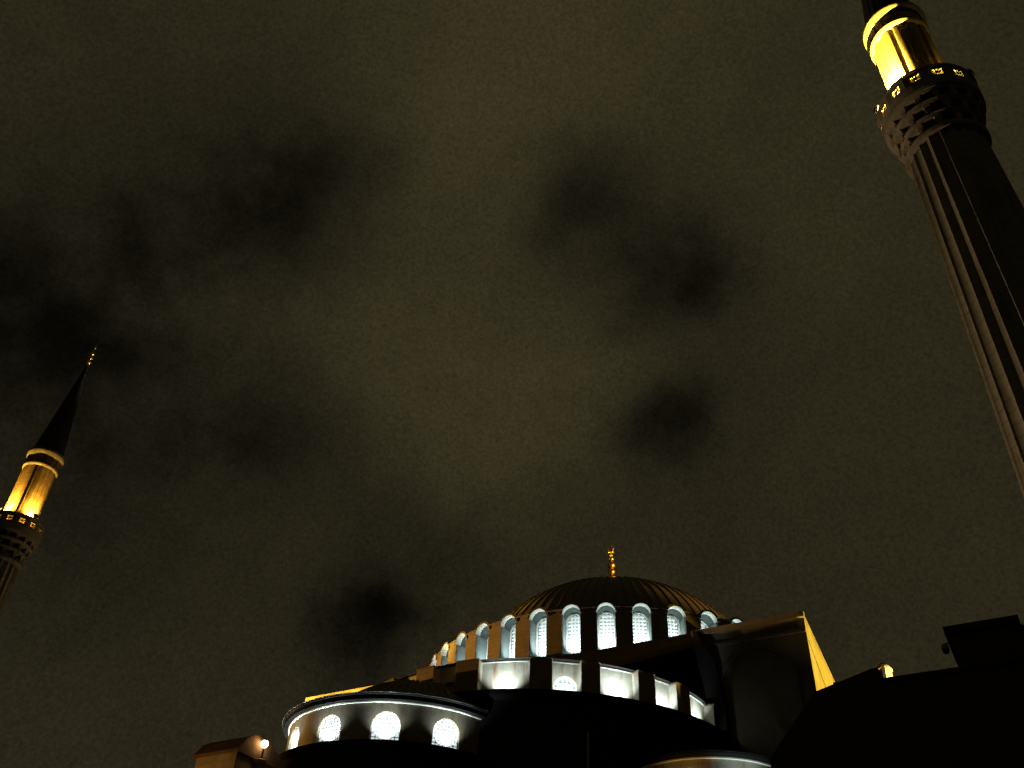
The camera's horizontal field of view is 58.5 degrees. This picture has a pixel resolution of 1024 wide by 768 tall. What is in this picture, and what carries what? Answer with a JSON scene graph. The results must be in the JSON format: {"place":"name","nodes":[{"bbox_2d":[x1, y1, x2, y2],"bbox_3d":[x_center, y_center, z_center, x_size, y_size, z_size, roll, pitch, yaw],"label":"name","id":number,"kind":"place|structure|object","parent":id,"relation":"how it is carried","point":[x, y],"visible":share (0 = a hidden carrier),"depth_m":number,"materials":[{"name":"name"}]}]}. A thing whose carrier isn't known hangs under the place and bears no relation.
{"place":"outdoors","nodes":[
{"label":"outdoors","id":0,"kind":"place"},
{"bbox_2d":[0,0,1023,767],"label":"sky","id":1,"kind":"structure","parent":0,"point":[402,317],"materials":[{"name":"grey"}]},
{"bbox_2d":[278,546,834,767],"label":"domed church","id":2,"kind":"structure","parent":0,"point":[611,670],"depth_m":67.05,"materials":[{"name":"stone"}]},
{"bbox_2d":[291,729,298,748],"bbox_3d":[-15.039,25.321,63.657,0.100,2.740,2.040,23,-44,-22],"label":"apse window","id":3,"kind":"structure","parent":2,"relation":"in","point":[295,740],"depth_m":64.38,"materials":[{"name":"white glass"}]},
{"bbox_2d":[318,716,340,741],"bbox_3d":[-12.200,23.636,61.453,2.040,2.740,0.100,-19,-44,24],"label":"apse window","id":4,"kind":"structure","parent":2,"relation":"in","point":[330,729],"depth_m":61.77,"materials":[{"name":"white glass"}]},
{"bbox_2d":[370,713,399,739],"bbox_3d":[-8.374,23.080,60.540,2.040,2.740,0.100,1,-40,2],"label":"apse window","id":5,"kind":"structure","parent":2,"relation":"in","point":[386,725],"depth_m":60.79,"materials":[{"name":"white glass"}]},
{"bbox_2d":[431,653,436,665],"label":"drum window","id":6,"kind":"structure","parent":2,"relation":"in","point":[434,659],"depth_m":96.90,"materials":[{"name":"green paint"}]},
{"bbox_2d":[440,642,449,664],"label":"drum window","id":7,"kind":"structure","parent":2,"relation":"in","point":[445,649],"depth_m":94.45,"materials":[{"name":"green paint"}]},
{"bbox_2d":[432,720,457,748],"bbox_3d":[-4.512,23.796,61.152,2.040,2.740,0.100,20,-43,-20],"label":"apse window","id":8,"kind":"structure","parent":2,"relation":"in","point":[445,733],"depth_m":61.41,"materials":[{"name":"white glass"}]},
{"bbox_2d":[455,631,467,660],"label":"drum window","id":9,"kind":"structure","parent":2,"relation":"in","point":[460,641],"depth_m":92.22,"materials":[{"name":"green paint"}]},
{"bbox_2d":[474,622,489,659],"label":"drum window","id":10,"kind":"structure","parent":2,"relation":"in","point":[482,630],"depth_m":90.23,"materials":[{"name":"green paint"}]},
{"bbox_2d":[499,613,517,657],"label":"drum window","id":11,"kind":"structure","parent":2,"relation":"in","point":[507,646],"depth_m":88.51,"materials":[{"name":"green paint"}]},
{"bbox_2d":[528,607,548,657],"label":"drum window","id":12,"kind":"structure","parent":2,"relation":"in","point":[537,644],"depth_m":87.12,"materials":[{"name":"white glass"}]},
{"bbox_2d":[553,678,576,690],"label":"half dome window","id":13,"kind":"structure","parent":2,"relation":"in","point":[563,683],"depth_m":66.39,"materials":[{"name":"white glass"}]},
{"bbox_2d":[560,603,581,653],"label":"drum window","id":14,"kind":"structure","parent":2,"relation":"in","point":[571,643],"depth_m":86.14,"materials":[{"name":"white glass"}]},
{"bbox_2d":[594,601,617,649],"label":"drum window","id":15,"kind":"structure","parent":2,"relation":"in","point":[606,621],"depth_m":85.64,"materials":[{"name":"white glass"}]},
{"bbox_2d":[630,601,652,642],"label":"drum window","id":16,"kind":"structure","parent":2,"relation":"in","point":[642,627],"depth_m":85.56,"materials":[{"name":"white glass"}]},
{"bbox_2d":[665,604,686,636],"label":"drum window","id":17,"kind":"structure","parent":2,"relation":"in","point":[676,624],"depth_m":85.89,"materials":[{"name":"white glass"}]},
{"bbox_2d":[698,609,718,628],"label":"drum window","id":18,"kind":"structure","parent":2,"relation":"in","point":[710,619],"depth_m":86.50,"materials":[{"name":"green paint"}]},
{"bbox_2d":[729,617,742,623],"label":"drum window","id":19,"kind":"structure","parent":2,"relation":"in","point":[734,619],"depth_m":87.20,"materials":[{"name":"green paint"}]},
{"bbox_2d":[770,614,1023,767],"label":"roadside hall","id":20,"kind":"structure","parent":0,"point":[968,712],"depth_m":42.53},
{"bbox_2d":[941,641,951,653],"bbox_3d":[20.832,12.647,43.829,0.510,0.603,0.398,3,-40,0],"label":"dome lamp","id":21,"kind":"object","parent":20,"relation":"attached to","point":[945,648],"visible":1,"depth_m":43.71,"materials":[{"name":"paint"}]},
{"label":"ground","id":22,"kind":"structure","parent":0,"visible":0},
{"bbox_2d":[0,345,96,615],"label":"minaret","id":23,"kind":"object","parent":22,"relation":"on","point":[21,530],"visible":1,"depth_m":82.28,"materials":[{"name":"grey stone"}]},
{"bbox_2d":[193,735,284,767],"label":"gatehouse","id":24,"kind":"object","parent":22,"relation":"on","point":[244,752],"visible":1,"depth_m":54.93,"materials":[{"name":"stone"}]},
{"bbox_2d":[254,738,268,767],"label":"street lamp","id":25,"kind":"object","parent":22,"relation":"on","point":[260,762],"visible":1,"depth_m":54.86,"materials":[{"name":"glass"}]},
{"bbox_2d":[876,663,892,677],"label":"stone turret","id":26,"kind":"object","parent":22,"relation":"on","point":[885,670],"visible":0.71,"depth_m":68.47,"materials":[{"name":"stone"}]},
{"bbox_2d":[881,664,886,677],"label":"slit window","id":27,"kind":"structure","parent":26,"relation":"in","point":[882,666],"depth_m":68.31,"materials":[{"name":"paint"}]},
{"bbox_2d":[861,0,1023,496],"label":"minaret","id":28,"kind":"object","parent":22,"relation":"on","point":[931,117],"visible":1,"depth_m":39.73,"materials":[{"name":"grey stone"}]},
{"bbox_2d":[874,105,878,114],"bbox_3d":[18.539,-13.788,46.249,0.430,0.519,0.364,21,-43,-20],"label":"floodlight","id":29,"kind":"object","parent":28,"relation":"attached to","point":[876,109],"visible":0.49,"depth_m":46.20,"materials":[{"name":"paint"}]}
]}

